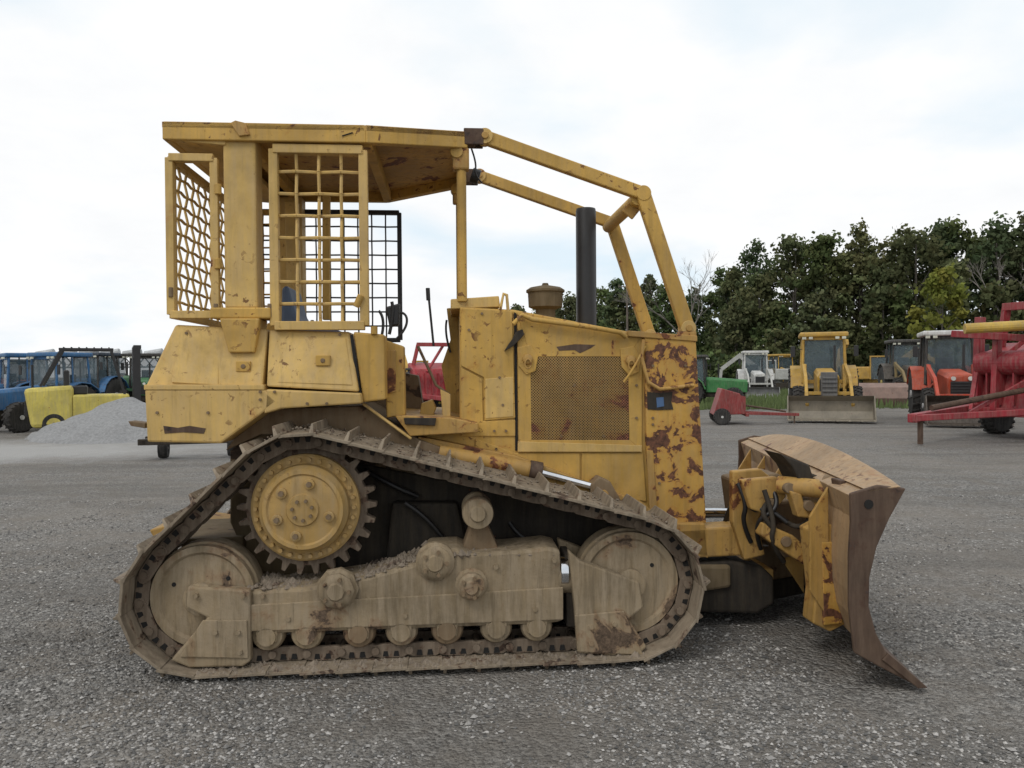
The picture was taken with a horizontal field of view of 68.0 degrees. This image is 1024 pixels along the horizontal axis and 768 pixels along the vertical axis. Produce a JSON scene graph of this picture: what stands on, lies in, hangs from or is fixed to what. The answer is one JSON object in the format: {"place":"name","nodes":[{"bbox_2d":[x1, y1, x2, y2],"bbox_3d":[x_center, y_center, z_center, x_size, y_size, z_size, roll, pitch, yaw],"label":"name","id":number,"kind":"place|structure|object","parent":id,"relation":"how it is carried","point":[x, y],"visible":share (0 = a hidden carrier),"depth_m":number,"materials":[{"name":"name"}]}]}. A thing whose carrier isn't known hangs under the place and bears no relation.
{"place":"outdoors","nodes":[
{"label":"outdoors","id":0,"kind":"place"},
{"bbox_2d":[0,405,1023,767],"bbox_3d":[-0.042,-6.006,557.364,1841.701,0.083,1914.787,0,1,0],"label":"gravel ground","id":1,"kind":"structure","parent":0,"point":[942,463],"depth_m":4.29,"materials":[{"name":"grey gravel"}]},
{"bbox_2d":[0,353,30,388],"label":"farm tractor","id":2,"kind":"object","parent":1,"relation":"on","point":[10,376],"visible":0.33,"depth_m":26.35,"materials":[{"name":"metal"}]},
{"bbox_2d":[0,352,101,432],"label":"farm tractor","id":3,"kind":"object","parent":1,"relation":"on","point":[13,419],"visible":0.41,"depth_m":24.02,"materials":[{"name":"metal"}]},
{"bbox_2d":[24,345,141,427],"bbox_3d":[-12.113,0.135,22.644,4.094,2.576,1.449,-1,1,-28],"label":"forklift","id":4,"kind":"object","parent":1,"relation":"on","point":[44,406],"visible":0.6,"depth_m":21.67,"materials":[{"name":"paint"}]},
{"bbox_2d":[25,397,146,443],"bbox_3d":[-10.394,0.916,20.845,5.400,1.120,4.200,0,1,0],"label":"gravel pile","id":5,"kind":"object","parent":1,"relation":"on","point":[107,423],"visible":0.5,"depth_m":19.49,"materials":[{"name":"grey gravel"}]},
{"bbox_2d":[36,348,162,367],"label":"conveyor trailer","id":6,"kind":"object","parent":1,"relation":"on","point":[160,350],"visible":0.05,"depth_m":53.16,"materials":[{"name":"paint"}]},
{"bbox_2d":[73,352,128,393],"bbox_3d":[-19.568,-0.048,34.434,2.040,2.800,3.882,0,1,10],"label":"farm tractor","id":7,"kind":"object","parent":1,"relation":"on","point":[104,377],"visible":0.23,"depth_m":34.88,"materials":[{"name":"metal"}]},
{"bbox_2d":[100,354,145,402],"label":"farm tractor","id":8,"kind":"object","parent":1,"relation":"on","point":[122,358],"visible":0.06,"depth_m":46.33,"materials":[{"name":"metal"}]},
{"bbox_2d":[119,353,160,401],"bbox_3d":[-17.767,-0.091,36.662,2.040,2.800,3.882,-1,1,-20],"label":"farm tractor","id":9,"kind":"object","parent":1,"relation":"on","point":[149,361],"visible":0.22,"depth_m":36.87,"materials":[{"name":"metal"}]},
{"bbox_2d":[138,436,233,457],"bbox_3d":[-6.410,1.273,15.384,2.000,0.420,0.800,-1,1,-15],"label":"trailer frame","id":10,"kind":"object","parent":1,"relation":"on","point":[163,449],"visible":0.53,"depth_m":15.04,"materials":[{"name":"metal"}]},
{"bbox_2d":[405,355,427,367],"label":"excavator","id":11,"kind":"object","parent":1,"relation":"on","point":[406,364],"visible":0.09,"depth_m":59.60,"materials":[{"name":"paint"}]},
{"bbox_2d":[405,368,441,406],"bbox_3d":[-4.225,0.247,34.872,2.717,1.960,1.428,-1,1,-10],"label":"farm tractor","id":12,"kind":"object","parent":1,"relation":"on","point":[437,402],"visible":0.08,"depth_m":34.40,"materials":[{"name":"metal"}]},
{"bbox_2d":[408,342,447,400],"bbox_3d":[-2.776,-0.309,33.343,3.474,3.137,5.171,-1,1,-20],"label":"hay rake","id":13,"kind":"object","parent":1,"relation":"on","point":[430,390],"visible":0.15,"depth_m":34.06,"materials":[{"name":"paint"}]},
{"bbox_2d":[113,121,926,687],"bbox_3d":[0.114,-0.016,5.299,5.020,3.246,3.112,0,1,-4],"label":"bulldozer","id":14,"kind":"object","parent":1,"relation":"on","point":[537,475],"visible":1,"depth_m":4.48,"materials":[{"name":"metal"}]},
{"bbox_2d":[172,347,218,384],"bbox_3d":[-1.847,-0.135,4.468,0.264,0.285,0.133,0,1,-4],"label":"tank door","id":15,"kind":"structure","parent":14,"relation":"in","point":[190,367],"depth_m":4.43,"materials":[{"name":"yellow paint"}]},
{"bbox_2d":[277,338,352,384],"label":"access panel","id":16,"kind":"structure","parent":14,"relation":"in","point":[297,357],"depth_m":4.49,"materials":[{"name":"yellow paint"}]},
{"bbox_2d":[485,377,512,417],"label":"access panel","id":17,"kind":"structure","parent":14,"relation":"in","point":[498,391],"depth_m":4.86,"materials":[{"name":"yellow paint"}]},
{"bbox_2d":[697,355,748,402],"bbox_3d":[9.651,-0.147,36.741,3.493,2.520,1.836,0,1,20],"label":"farm tractor","id":18,"kind":"object","parent":1,"relation":"on","point":[708,386],"visible":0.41,"depth_m":36.29,"materials":[{"name":"metal"}]},
{"bbox_2d":[709,388,798,424],"bbox_3d":[7.768,0.709,24.342,2.689,1.156,1.806,0,1,10],"label":"disc mower","id":19,"kind":"object","parent":1,"relation":"on","point":[726,404],"visible":1,"depth_m":23.80,"materials":[{"name":"paint"}]},
{"bbox_2d":[736,351,779,397],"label":"utility loader","id":20,"kind":"object","parent":1,"relation":"on","point":[757,372],"visible":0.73,"depth_m":49.49,"materials":[{"name":"metal"}]},
{"bbox_2d":[767,354,813,387],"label":"wheel loader","id":21,"kind":"object","parent":1,"relation":"on","point":[785,361],"visible":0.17,"depth_m":71.34,"materials":[{"name":"metal"}]},
{"bbox_2d":[699,387,908,409],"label":"grass verge","id":22,"kind":"object","parent":1,"relation":"on","point":[779,402],"depth_m":34.72,"materials":[{"name":"green plant"}]},
{"bbox_2d":[787,331,876,421],"bbox_3d":[11.319,-0.331,27.500,2.632,3.135,7.264,0,1,19],"label":"backhoe loader","id":23,"kind":"object","parent":1,"relation":"on","point":[826,369],"visible":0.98,"depth_m":25.83,"materials":[{"name":"metal"}]},
{"bbox_2d":[859,383,907,406],"bbox_3d":[17.146,0.499,35.089,2.600,1.096,0.948,0,1,20],"label":"loader bucket","id":24,"kind":"object","parent":1,"relation":"on","point":[884,392],"visible":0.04,"depth_m":34.69,"materials":[{"name":"paint"}]},
{"bbox_2d":[877,339,933,387],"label":"tractor","id":25,"kind":"object","parent":1,"relation":"on","point":[900,359],"visible":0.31,"depth_m":43.60,"materials":[{"name":"metal"}]},
{"bbox_2d":[906,330,1013,426],"bbox_3d":[14.110,-0.251,24.195,2.203,3.023,5.574,0,1,22],"label":"compact tractor loader","id":26,"kind":"object","parent":1,"relation":"on","point":[944,368],"visible":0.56,"depth_m":25.05,"materials":[{"name":"metal"}]},
{"bbox_2d":[908,302,1023,444],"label":"hay baler","id":27,"kind":"object","parent":1,"relation":"on","point":[994,402],"visible":1,"depth_m":18.14,"materials":[{"name":"paint"}]},
{"bbox_2d":[0,0,1023,374],"label":"sky","id":28,"kind":"structure","parent":0,"point":[742,121],"materials":[{"name":"white"}]},
{"bbox_2d":[960,227,1023,333],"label":"tree","id":29,"kind":"object","parent":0,"point":[999,272],"visible":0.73,"depth_m":68.01,"materials":[{"name":"bark"},{"name":"wood"}]},
{"label":"grass field","id":30,"kind":"structure","parent":0,"visible":0},
{"bbox_2d":[618,284,627,330],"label":"utility pole","id":31,"kind":"object","parent":30,"relation":"on","point":[626,308],"visible":0.35,"depth_m":94.79,"materials":[{"name":"paint"}]},
{"bbox_2d":[614,249,723,331],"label":"bare tree","id":32,"kind":"object","parent":30,"relation":"on","point":[663,317],"visible":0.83,"depth_m":91.27,"materials":[{"name":"bark"}]},
{"bbox_2d":[719,353,788,389],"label":"excavator","id":33,"kind":"object","parent":30,"relation":"on","point":[780,375],"visible":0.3,"depth_m":66.74,"materials":[{"name":"paint"}]},
{"bbox_2d":[510,210,1023,387],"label":"tree line","id":34,"kind":"object","parent":30,"relation":"on","point":[753,314],"visible":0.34,"depth_m":76.15,"materials":[{"name":"green plant"}]},
{"bbox_2d":[856,356,887,382],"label":"excavator","id":35,"kind":"object","parent":30,"relation":"on","point":[868,374],"visible":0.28,"depth_m":59.05,"materials":[{"name":"paint"}]}
]}

